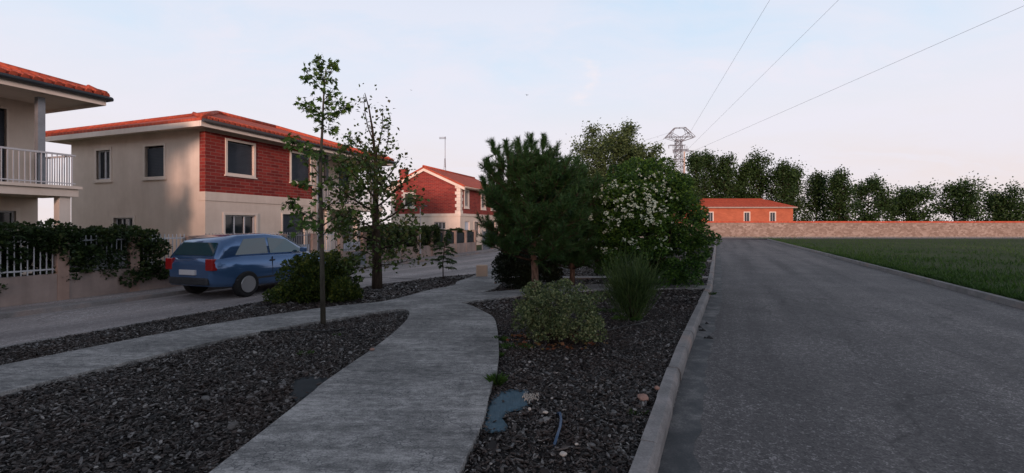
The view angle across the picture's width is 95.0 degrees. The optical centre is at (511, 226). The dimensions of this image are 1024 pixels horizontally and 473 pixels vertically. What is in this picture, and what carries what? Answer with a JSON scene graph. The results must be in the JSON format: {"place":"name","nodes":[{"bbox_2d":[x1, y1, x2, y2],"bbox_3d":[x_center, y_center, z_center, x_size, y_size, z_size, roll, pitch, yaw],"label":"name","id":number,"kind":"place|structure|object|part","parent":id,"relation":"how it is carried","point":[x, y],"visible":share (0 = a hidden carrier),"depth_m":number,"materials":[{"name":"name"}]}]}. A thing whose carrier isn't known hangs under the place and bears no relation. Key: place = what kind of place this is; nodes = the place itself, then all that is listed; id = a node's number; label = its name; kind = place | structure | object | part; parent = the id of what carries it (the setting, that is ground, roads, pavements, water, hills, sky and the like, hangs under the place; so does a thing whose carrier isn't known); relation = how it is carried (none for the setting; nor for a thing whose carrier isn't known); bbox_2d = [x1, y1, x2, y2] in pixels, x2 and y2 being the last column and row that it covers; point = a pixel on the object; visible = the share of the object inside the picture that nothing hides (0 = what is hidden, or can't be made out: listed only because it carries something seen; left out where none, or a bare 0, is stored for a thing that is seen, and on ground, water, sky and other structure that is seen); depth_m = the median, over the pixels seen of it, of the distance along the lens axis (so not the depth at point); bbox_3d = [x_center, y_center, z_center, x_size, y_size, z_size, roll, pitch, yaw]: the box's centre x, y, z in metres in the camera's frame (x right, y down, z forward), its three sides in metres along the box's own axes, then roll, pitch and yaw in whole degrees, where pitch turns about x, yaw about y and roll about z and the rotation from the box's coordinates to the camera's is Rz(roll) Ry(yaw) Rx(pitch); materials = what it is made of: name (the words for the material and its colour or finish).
{"place":"outdoors","nodes":[
{"label":"outdoors","id":0,"kind":"place"},
{"bbox_2d":[0,248,497,312],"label":"footway","id":1,"kind":"structure","parent":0,"point":[57,303],"depth_m":10.23,"materials":[{"name":"concrete"}]},
{"bbox_2d":[419,205,426,253],"bbox_3d":[-4.133,0.282,21.900,0.385,2.575,0.200,0,0,0],"label":"street lamp","id":2,"kind":"object","parent":1,"relation":"on","point":[420,228],"visible":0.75,"depth_m":21.88,"materials":[{"name":"grey metal"}]},
{"bbox_2d":[0,241,602,346],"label":"street","id":3,"kind":"structure","parent":0,"point":[22,329],"depth_m":9.34,"materials":[{"name":"grey asphalt"}]},
{"bbox_2d":[165,233,319,296],"bbox_3d":[-6.519,0.905,12.328,1.920,1.460,4.085,0,0,20],"label":"parked car","id":4,"kind":"object","parent":3,"relation":"on","point":[243,264],"visible":0.71,"depth_m":10.76,"materials":[{"name":"blue paint"}]},
{"bbox_3d":[-7.132,0.510,10.628,1.240,0.290,0.200,0,0,20],"label":"rear window","id":5,"kind":"part","parent":4,"relation":"part of","materials":[{"name":"teal glass"}]},
{"bbox_3d":[-6.217,0.465,11.149,0.125,0.380,0.900,0,0,20],"label":"side window","id":6,"kind":"part","parent":4,"relation":"part of","materials":[{"name":"grey glass"}]},
{"bbox_3d":[-5.863,0.470,12.158,0.143,0.390,1.100,0,0,20],"label":"side window","id":7,"kind":"part","parent":4,"relation":"part of","materials":[{"name":"grey glass"}]},
{"bbox_2d":[0,250,499,318],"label":"kerb","id":8,"kind":"structure","parent":3,"relation":"on","point":[11,314],"depth_m":9.86,"materials":[{"name":"concrete"}]},
{"bbox_2d":[0,268,705,472],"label":"path","id":9,"kind":"structure","parent":0,"point":[412,393],"depth_m":4.66,"materials":[{"name":"concrete"}]},
{"bbox_2d":[476,265,487,275],"bbox_3d":[-0.938,1.387,14.650,0.350,0.365,0.240,0,0,-2],"label":"concrete block","id":10,"kind":"object","parent":9,"relation":"on","point":[481,270],"depth_m":14.53,"materials":[{"name":"beige concrete"}]},
{"bbox_2d":[0,239,713,472],"bbox_3d":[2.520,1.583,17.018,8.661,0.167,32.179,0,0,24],"label":"bark mulch","id":11,"kind":"object","parent":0,"point":[492,446],"visible":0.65,"depth_m":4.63,"materials":[{"name":"black gravel"}]},
{"bbox_2d":[260,327,343,331],"bbox_3d":[-3.166,1.560,7.014,1.237,0.017,0.200,0,0,-10],"label":"drip hose","id":12,"kind":"object","parent":11,"relation":"on","point":[302,329],"visible":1,"depth_m":7.03,"materials":[{"name":"black plastic"}]},
{"bbox_2d":[296,350,313,355],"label":"grass tuft","id":13,"kind":"object","parent":11,"relation":"on","point":[308,352],"visible":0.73,"depth_m":5.87,"materials":[{"name":"green plant"}]},
{"bbox_2d":[289,376,328,401],"bbox_3d":[-2.066,1.598,4.618,0.390,0.020,0.748,0,0,0],"label":"weed fabric","id":14,"kind":"object","parent":11,"relation":"on","point":[306,384],"visible":0.75,"depth_m":4.70,"materials":[{"name":"grey fabric"}]},
{"bbox_2d":[262,246,364,303],"bbox_3d":[-4.242,1.054,10.148,2.080,1.265,1.556,0,0,0],"label":"thuja shrub","id":15,"kind":"object","parent":11,"relation":"on","point":[340,284],"visible":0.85,"depth_m":9.83,"materials":[{"name":"green plant"}]},
{"bbox_2d":[279,52,373,323],"bbox_3d":[-2.946,-0.629,7.483,1.661,4.362,1.231,0,0,-10],"label":"young sweetgum","id":16,"kind":"object","parent":11,"relation":"on","point":[312,225],"visible":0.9,"depth_m":7.47,"materials":[{"name":"green plant"}]},
{"bbox_2d":[320,83,433,288],"bbox_3d":[-2.144,-0.662,7.572,1.643,3.302,2.566,0,0,-18],"label":"sparse oak","id":17,"kind":"object","parent":11,"relation":"on","point":[380,180],"visible":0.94,"depth_m":7.25,"materials":[{"name":"green plant"}]},
{"bbox_2d":[428,232,457,276],"bbox_3d":[-2.092,0.894,14.288,0.901,1.512,0.988,0,0,0],"label":"cedar sapling","id":18,"kind":"object","parent":11,"relation":"on","point":[446,251],"visible":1,"depth_m":14.27,"materials":[{"name":"green plant"}]},
{"bbox_2d":[483,372,509,386],"bbox_3d":[-0.167,1.542,4.726,0.260,0.140,0.258,0,0,-40],"label":"grass tuft","id":19,"kind":"object","parent":11,"relation":"on","point":[500,379],"visible":0.87,"depth_m":4.72,"materials":[{"name":"green plant"}]},
{"bbox_2d":[492,335,507,341],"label":"grass tuft","id":20,"kind":"object","parent":11,"relation":"on","point":[503,337],"visible":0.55,"depth_m":6.52,"materials":[{"name":"green plant"}]},
{"bbox_2d":[482,389,531,432],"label":"puddle","id":21,"kind":"object","parent":11,"relation":"on","point":[497,407],"visible":0.88,"depth_m":4.15,"materials":[{"name":"blue liquid"}]},
{"bbox_2d":[499,342,535,349],"bbox_3d":[0.060,1.578,6.207,0.520,0.068,0.357,0,0,0],"label":"grass tuft","id":22,"kind":"object","parent":11,"relation":"on","point":[506,346],"visible":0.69,"depth_m":6.19,"materials":[{"name":"green plant"}]},
{"bbox_2d":[491,245,563,288],"bbox_3d":[0.422,0.997,12.305,1.997,1.381,1.492,0,0,0],"label":"dark shrub","id":23,"kind":"object","parent":11,"relation":"on","point":[517,273],"visible":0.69,"depth_m":12.03,"materials":[{"name":"green plant"}]},
{"bbox_2d":[522,391,538,402],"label":"gravel","id":24,"kind":"structure","parent":11,"relation":"on","point":[529,396],"depth_m":4.34,"materials":[{"name":"beige gravel"}]},
{"bbox_2d":[475,131,596,295],"bbox_3d":[0.548,-0.258,10.568,2.821,3.831,3.125,0,0,0],"label":"pine tree","id":25,"kind":"object","parent":11,"relation":"on","point":[532,174],"visible":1,"depth_m":10.05,"materials":[{"name":"green plant"}]},
{"bbox_2d":[506,330,607,349],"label":"leaf litter","id":26,"kind":"object","parent":11,"relation":"on","point":[539,344],"visible":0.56,"depth_m":6.26,"materials":[{"name":"brown plant"}]},
{"bbox_2d":[553,412,561,445],"bbox_3d":[0.365,1.560,3.683,0.058,0.071,0.598,0,0,8],"label":"water pipe","id":27,"kind":"object","parent":11,"relation":"on","point":[559,428],"visible":0.99,"depth_m":3.57,"materials":[{"name":"blue plastic"}]},
{"bbox_2d":[510,277,607,343],"bbox_3d":[0.654,1.199,6.580,1.386,0.973,1.176,0,0,0],"label":"variegated shrub","id":28,"kind":"object","parent":11,"relation":"on","point":[547,319],"visible":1,"depth_m":6.31,"materials":[{"name":"green plant"}]},
{"bbox_2d":[559,451,566,456],"bbox_3d":[0.352,1.570,3.239,0.050,0.024,0.049,0,0,42],"label":"stone","id":29,"kind":"object","parent":11,"relation":"on","point":[562,453],"visible":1,"depth_m":3.23,"materials":[{"name":"white stone"}]},
{"bbox_2d":[535,152,609,284],"bbox_3d":[1.593,-0.193,12.649,2.330,3.698,2.294,0,0,41],"label":"pine tree","id":30,"kind":"object","parent":11,"relation":"on","point":[584,255],"visible":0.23,"depth_m":12.12,"materials":[{"name":"green plant"}]},
{"bbox_2d":[594,308,620,312],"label":"grass tuft","id":31,"kind":"object","parent":11,"relation":"on","point":[612,309],"visible":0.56,"depth_m":8.79,"materials":[{"name":"green plant"}]},
{"bbox_2d":[565,118,664,237],"bbox_3d":[4.128,-1.600,20.961,4.707,6.709,4.601,0,0,0],"label":"broadleaf tree","id":32,"kind":"object","parent":11,"relation":"on","point":[620,148],"visible":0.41,"depth_m":20.15,"materials":[{"name":"green plant"}]},
{"bbox_2d":[594,321,647,332],"bbox_3d":[1.726,1.562,7.287,1.315,0.017,0.088,0,0,-37],"label":"drip hose","id":33,"kind":"object","parent":11,"relation":"on","point":[624,326],"visible":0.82,"depth_m":7.32,"materials":[{"name":"black plastic"}]},
{"bbox_2d":[577,238,673,319],"bbox_3d":[2.072,0.904,8.124,1.399,1.522,1.536,0,0,-40],"label":"broom shrub","id":34,"kind":"object","parent":11,"relation":"on","point":[624,293],"visible":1,"depth_m":7.99,"materials":[{"name":"green plant"}]},
{"bbox_2d":[611,315,641,321],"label":"grass tuft","id":35,"kind":"object","parent":11,"relation":"on","point":[616,317],"visible":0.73,"depth_m":7.99,"materials":[{"name":"green plant"}]},
{"bbox_2d":[627,409,648,415],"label":"grass tuft","id":36,"kind":"object","parent":11,"relation":"on","point":[630,410],"visible":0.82,"depth_m":4.01,"materials":[{"name":"green plant"}]},
{"bbox_2d":[637,394,648,400],"bbox_3d":[1.203,1.570,4.303,0.095,0.076,0.126,0,0,0],"label":"stone","id":37,"kind":"object","parent":11,"relation":"on","point":[642,397],"visible":0.92,"depth_m":4.27,"materials":[{"name":"stone"}]},
{"bbox_2d":[589,156,721,287],"bbox_3d":[3.662,-0.085,12.904,3.463,3.571,3.311,0,0,0],"label":"hawthorn tree","id":38,"kind":"object","parent":11,"relation":"on","point":[640,196],"visible":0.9,"depth_m":11.72,"materials":[{"name":"green plant"}]},
{"bbox_2d":[647,154,689,202],"bbox_3d":[6.999,-1.000,22.798,3.018,5.506,2.922,0,0,27],"label":"broadleaf tree","id":39,"kind":"object","parent":11,"relation":"on","point":[675,169],"visible":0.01,"depth_m":22.30,"materials":[{"name":"green plant"}]},
{"bbox_2d":[41,227,766,273],"bbox_3d":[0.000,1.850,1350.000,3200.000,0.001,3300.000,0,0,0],"label":"ground","id":40,"kind":"structure","parent":0,"point":[477,246],"depth_m":66.11,"materials":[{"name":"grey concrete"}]},
{"bbox_2d":[0,62,113,274],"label":"house","id":41,"kind":"structure","parent":40,"relation":"on","point":[29,99],"depth_m":13.39,"materials":[{"name":"white paint"}]},
{"bbox_2d":[0,106,8,181],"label":"window frame","id":42,"kind":"structure","parent":41,"relation":"in","point":[2,112],"depth_m":13.42,"materials":[{"name":"beige stone"}]},
{"bbox_2d":[0,207,19,231],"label":"window frame","id":43,"kind":"structure","parent":41,"relation":"in","point":[6,214],"depth_m":13.54,"materials":[{"name":"beige stone"}]},
{"bbox_2d":[0,234,196,306],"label":"railing fence","id":44,"kind":"object","parent":40,"relation":"on","point":[31,289],"visible":0.57,"depth_m":9.94,"materials":[{"name":"concrete"}]},
{"bbox_2d":[45,110,394,264],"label":"house","id":45,"kind":"structure","parent":40,"relation":"on","point":[204,173],"depth_m":18.98,"materials":[{"name":"paint"}]},
{"bbox_2d":[93,147,112,182],"bbox_3d":[-16.905,-2.525,19.481,1.160,1.430,0.220,0,0,20],"label":"window frame","id":46,"kind":"structure","parent":45,"relation":"in","point":[104,171],"depth_m":19.56,"materials":[{"name":"white plastic"}]},
{"bbox_2d":[112,215,134,231],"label":"window frame","id":47,"kind":"structure","parent":45,"relation":"in","point":[125,219],"depth_m":19.10,"materials":[{"name":"beige stone"}]},
{"bbox_2d":[141,143,166,180],"bbox_3d":[-13.989,-2.525,18.430,1.360,1.430,0.220,0,0,20],"label":"window frame","id":48,"kind":"structure","parent":45,"relation":"in","point":[156,156],"depth_m":18.48,"materials":[{"name":"beige stone"}]},
{"bbox_2d":[224,138,256,178],"bbox_3d":[-10.944,-2.700,18.884,0.220,1.480,1.460,0,0,20],"label":"window frame","id":49,"kind":"structure","parent":45,"relation":"in","point":[239,160],"depth_m":18.91,"materials":[{"name":"white plastic"}]},
{"bbox_2d":[223,212,257,233],"bbox_3d":[-10.963,0.150,18.892,0.180,1.380,1.580,0,0,20],"label":"window frame","id":50,"kind":"structure","parent":45,"relation":"in","point":[232,222],"depth_m":18.96,"materials":[{"name":"beige stone"}]},
{"bbox_2d":[282,213,305,244],"bbox_3d":[-10.031,0.450,21.479,0.180,2.100,1.400,0,0,20],"label":"window frame","id":51,"kind":"structure","parent":45,"relation":"in","point":[286,217],"depth_m":21.44,"materials":[{"name":"beige stone"}]},
{"bbox_2d":[289,151,312,185],"bbox_3d":[-9.868,-2.700,21.871,0.220,1.480,1.410,0,0,20],"label":"window frame","id":52,"kind":"structure","parent":45,"relation":"in","point":[298,171],"depth_m":21.83,"materials":[{"name":"white plastic"}]},
{"bbox_2d":[334,217,352,241],"bbox_3d":[-9.662,0.175,26.872,0.220,1.430,1.560,0,0,20],"label":"window frame","id":53,"kind":"structure","parent":45,"relation":"in","point":[352,217],"depth_m":27.31,"materials":[{"name":"beige stone"}]},
{"bbox_2d":[338,166,349,203],"bbox_3d":[-9.681,-2.275,26.880,0.180,2.250,1.000,0,0,20],"label":"window frame","id":54,"kind":"structure","parent":45,"relation":"in","point":[346,179],"depth_m":26.96,"materials":[{"name":"beige stone"}]},
{"bbox_2d":[0,273,475,347],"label":"edging","id":55,"kind":"object","parent":40,"relation":"on","point":[162,319],"visible":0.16,"depth_m":7.58,"materials":[{"name":"concrete"}]},
{"bbox_2d":[196,231,365,258],"bbox_3d":[-7.346,1.025,16.084,0.260,1.650,7.138,0,0,20],"label":"railing fence","id":56,"kind":"object","parent":40,"relation":"on","point":[311,244],"visible":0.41,"depth_m":17.43,"materials":[{"name":"metal"}]},
{"bbox_2d":[352,251,365,264],"bbox_3d":[-6.154,1.310,18.877,0.132,0.600,0.750,0,0,20],"label":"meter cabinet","id":57,"kind":"object","parent":56,"relation":"attached to","point":[363,262],"visible":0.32,"depth_m":18.98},
{"bbox_3d":[-6.097,1.310,18.857,0.012,0.500,0.670,0,0,20],"label":"door","id":58,"kind":"part","parent":57,"relation":"part of","materials":[{"name":"grey metal"}]},
{"bbox_2d":[364,231,432,263],"bbox_3d":[-5.222,1.050,21.984,0.260,1.600,5.717,0,0,20],"label":"hedged fence","id":59,"kind":"object","parent":40,"relation":"on","point":[427,249],"visible":0.18,"depth_m":22.61,"materials":[{"name":"concrete"}]},
{"bbox_2d":[388,137,501,244],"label":"brick house","id":60,"kind":"structure","parent":40,"relation":"on","point":[455,202],"depth_m":44.23,"materials":[{"name":"red brick"}]},
{"bbox_2d":[403,192,413,208],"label":"window frame","id":61,"kind":"structure","parent":60,"relation":"in","point":[404,193],"depth_m":44.93,"materials":[{"name":"beige stone"}]},
{"bbox_2d":[434,222,445,229],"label":"window frame","id":62,"kind":"structure","parent":60,"relation":"in","point":[441,224],"depth_m":43.80,"materials":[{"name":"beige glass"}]},
{"bbox_2d":[464,189,468,208],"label":"window frame","id":63,"kind":"structure","parent":60,"relation":"in","point":[466,192],"depth_m":44.41,"materials":[{"name":"beige stone"}]},
{"bbox_2d":[465,222,468,229],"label":"door","id":64,"kind":"structure","parent":60,"relation":"in","point":[466,223],"depth_m":44.59,"materials":[{"name":"metal"}]},
{"bbox_2d":[474,221,479,234],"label":"window frame","id":65,"kind":"structure","parent":60,"relation":"in","point":[476,227],"depth_m":46.73,"materials":[{"name":"beige stone"}]},
{"bbox_2d":[481,195,485,209],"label":"window frame","id":66,"kind":"structure","parent":60,"relation":"in","point":[482,206],"depth_m":48.04,"materials":[{"name":"beige stone"}]},
{"bbox_2d":[432,230,476,255],"bbox_3d":[-3.332,1.050,27.234,0.260,1.600,5.717,0,0,20],"label":"netting fence","id":67,"kind":"object","parent":40,"relation":"on","point":[461,242],"visible":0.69,"depth_m":27.90,"materials":[{"name":"concrete"}]},
{"bbox_2d":[629,239,716,472],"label":"kerb","id":68,"kind":"structure","parent":40,"relation":"on","point":[648,456],"depth_m":4.25,"materials":[{"name":"concrete"}]},
{"bbox_2d":[665,127,694,170],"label":"pylon","id":69,"kind":"object","parent":40,"relation":"on","point":[676,140],"visible":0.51,"depth_m":149.63,"materials":[{"name":"metal"}]},
{"bbox_2d":[690,0,769,131],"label":"power line","id":70,"kind":"object","parent":69,"relation":"attached to","point":[734,58],"visible":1,"depth_m":77.08,"materials":[{"name":"metal"}]},
{"bbox_2d":[687,32,805,149],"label":"power line","id":71,"kind":"object","parent":69,"relation":"attached to","point":[775,62],"visible":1,"depth_m":64.45,"materials":[{"name":"metal"}]},
{"bbox_2d":[672,150,693,173],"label":"utility pole","id":72,"kind":"object","parent":40,"relation":"on","point":[683,159],"visible":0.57,"depth_m":111.97,"materials":[{"name":"concrete"}]},
{"bbox_2d":[678,172,706,212],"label":"broadleaf tree","id":73,"kind":"object","parent":40,"relation":"on","point":[695,191],"visible":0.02,"depth_m":82.48,"materials":[{"name":"green plant"}]},
{"bbox_2d":[680,150,713,197],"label":"poplar tree","id":74,"kind":"object","parent":40,"relation":"on","point":[696,162],"visible":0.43,"depth_m":89.16,"materials":[{"name":"green plant"}]},
{"bbox_2d":[695,146,731,197],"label":"poplar tree","id":75,"kind":"object","parent":40,"relation":"on","point":[709,160],"visible":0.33,"depth_m":92.00,"materials":[{"name":"green plant"}]},
{"bbox_2d":[711,150,744,197],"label":"poplar tree","id":76,"kind":"object","parent":40,"relation":"on","point":[726,171],"visible":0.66,"depth_m":89.08,"materials":[{"name":"green plant"}]},
{"bbox_2d":[673,198,797,220],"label":"orange building","id":77,"kind":"structure","parent":40,"relation":"on","point":[740,209],"depth_m":82.00,"materials":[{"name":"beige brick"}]},
{"bbox_2d":[707,212,713,220],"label":"window frame","id":78,"kind":"structure","parent":77,"relation":"in","point":[711,217],"depth_m":82.14,"materials":[{"name":"beige stone"}]},
{"bbox_2d":[744,212,749,220],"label":"window frame","id":79,"kind":"structure","parent":77,"relation":"in","point":[746,214],"depth_m":82.14,"materials":[{"name":"beige stone"}]},
{"bbox_2d":[769,212,775,220],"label":"window frame","id":80,"kind":"structure","parent":77,"relation":"in","point":[772,215],"depth_m":82.14,"materials":[{"name":"beige stone"}]},
{"bbox_2d":[729,156,758,197],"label":"poplar tree","id":81,"kind":"object","parent":40,"relation":"on","point":[745,172],"visible":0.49,"depth_m":89.75,"materials":[{"name":"green plant"}]},
{"bbox_2d":[740,146,774,199],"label":"poplar tree","id":82,"kind":"object","parent":40,"relation":"on","point":[760,186],"visible":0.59,"depth_m":90.17,"materials":[{"name":"green plant"}]},
{"bbox_2d":[758,155,801,213],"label":"poplar tree","id":83,"kind":"object","parent":40,"relation":"on","point":[782,171],"visible":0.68,"depth_m":86.64,"materials":[{"name":"green plant"}]},
{"bbox_2d":[781,160,819,220],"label":"poplar tree","id":84,"kind":"object","parent":40,"relation":"on","point":[801,216],"visible":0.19,"depth_m":92.42,"materials":[{"name":"green plant"}]},
{"bbox_2d":[797,168,831,220],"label":"poplar tree","id":85,"kind":"object","parent":40,"relation":"on","point":[815,182],"visible":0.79,"depth_m":93.20,"materials":[{"name":"green plant"}]},
{"bbox_2d":[640,237,1022,237],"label":"kerb","id":86,"kind":"structure","parent":40,"relation":"on","point":[873,237],"depth_m":71.35,"materials":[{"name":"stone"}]},
{"bbox_2d":[811,164,862,220],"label":"poplar tree","id":87,"kind":"object","parent":40,"relation":"on","point":[838,194],"visible":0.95,"depth_m":87.97,"materials":[{"name":"green plant"}]},
{"bbox_2d":[847,169,902,220],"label":"broadleaf tree","id":88,"kind":"object","parent":40,"relation":"on","point":[879,208],"visible":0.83,"depth_m":102.72,"materials":[{"name":"green plant"}]},
{"bbox_2d":[767,239,1023,309],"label":"kerb","id":89,"kind":"structure","parent":40,"relation":"on","point":[995,298],"depth_m":13.39,"materials":[{"name":"concrete"}]},
{"bbox_2d":[884,181,947,220],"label":"broadleaf tree","id":90,"kind":"object","parent":40,"relation":"on","point":[911,198],"visible":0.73,"depth_m":102.97,"materials":[{"name":"green plant"}]},
{"bbox_2d":[917,171,996,220],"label":"broadleaf tree","id":91,"kind":"object","parent":40,"relation":"on","point":[962,196],"visible":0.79,"depth_m":103.32,"materials":[{"name":"green plant"}]},
{"bbox_2d":[976,176,1023,220],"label":"broadleaf tree","id":92,"kind":"object","parent":40,"relation":"on","point":[1002,207],"visible":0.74,"depth_m":102.97,"materials":[{"name":"green plant"}]},
{"bbox_3d":[0.646,1.050,38.284,0.260,1.600,12.625,0,0,20],"label":"netting fence","id":93,"kind":"object","parent":40,"relation":"on","visible":0},
{"bbox_2d":[482,230,490,249],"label":"gate","id":94,"kind":"structure","parent":93,"relation":"attached to","point":[485,248],"depth_m":31.28,"materials":[{"name":"grey metal"}]},
{"bbox_2d":[0,0,1023,225],"label":"sky","id":95,"kind":"structure","parent":0,"point":[462,72],"materials":[{"name":"blue"}]},
{"bbox_2d":[562,241,714,279],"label":"cross path","id":96,"kind":"structure","parent":0,"point":[601,277],"depth_m":14.26,"materials":[{"name":"grey concrete"}]},
{"bbox_2d":[662,239,1023,472],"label":"road","id":97,"kind":"structure","parent":0,"point":[818,363],"depth_m":5.42,"materials":[{"name":"grey asphalt"}]},
{"bbox_2d":[658,242,722,472],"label":"gutter","id":98,"kind":"object","parent":97,"relation":"on","point":[684,432],"visible":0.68,"depth_m":4.54,"materials":[{"name":"concrete"}]},
{"bbox_2d":[699,322,712,338],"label":"soil clods","id":99,"kind":"object","parent":98,"relation":"on","point":[708,336],"visible":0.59,"depth_m":7.62,"materials":[{"name":"soil"}]},
{"bbox_2d":[666,221,1023,236],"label":"stone wall","id":100,"kind":"structure","parent":0,"point":[870,228],"depth_m":75.60,"materials":[{"name":"stone"}]},
{"bbox_2d":[701,6,1022,147],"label":"power line","id":101,"kind":"object","parent":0,"point":[881,68],"visible":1,"depth_m":63.56,"materials":[{"name":"metal"}]},
{"bbox_2d":[720,238,1023,238],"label":"cross road","id":102,"kind":"structure","parent":0,"point":[872,238],"depth_m":65.61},
{"bbox_2d":[730,236,1023,300],"bbox_3d":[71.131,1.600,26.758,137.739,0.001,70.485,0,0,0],"label":"verge","id":103,"kind":"structure","parent":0,"point":[925,242],"depth_m":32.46,"materials":[{"name":"green plant"}]},
{"label":"front garden","id":104,"kind":"structure","parent":0,"visible":0},
{"bbox_2d":[0,218,172,292],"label":"hedge","id":105,"kind":"object","parent":104,"relation":"on","point":[46,234],"visible":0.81,"depth_m":10.22,"materials":[{"name":"green plant"}]},
{"bbox_2d":[356,222,440,258],"bbox_3d":[-5.298,0.745,22.646,1.489,1.917,6.290,0,0,20],"label":"hedge","id":106,"kind":"object","parent":104,"relation":"on","point":[428,230],"visible":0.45,"depth_m":22.80,"materials":[{"name":"green plant"}]},
{"bbox_2d":[440,227,477,243],"bbox_3d":[-3.513,0.874,28.146,1.135,1.650,5.792,0,0,20],"label":"hedge","id":107,"kind":"object","parent":104,"relation":"on","point":[459,230],"visible":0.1,"depth_m":28.36,"materials":[{"name":"green plant"}]}
]}

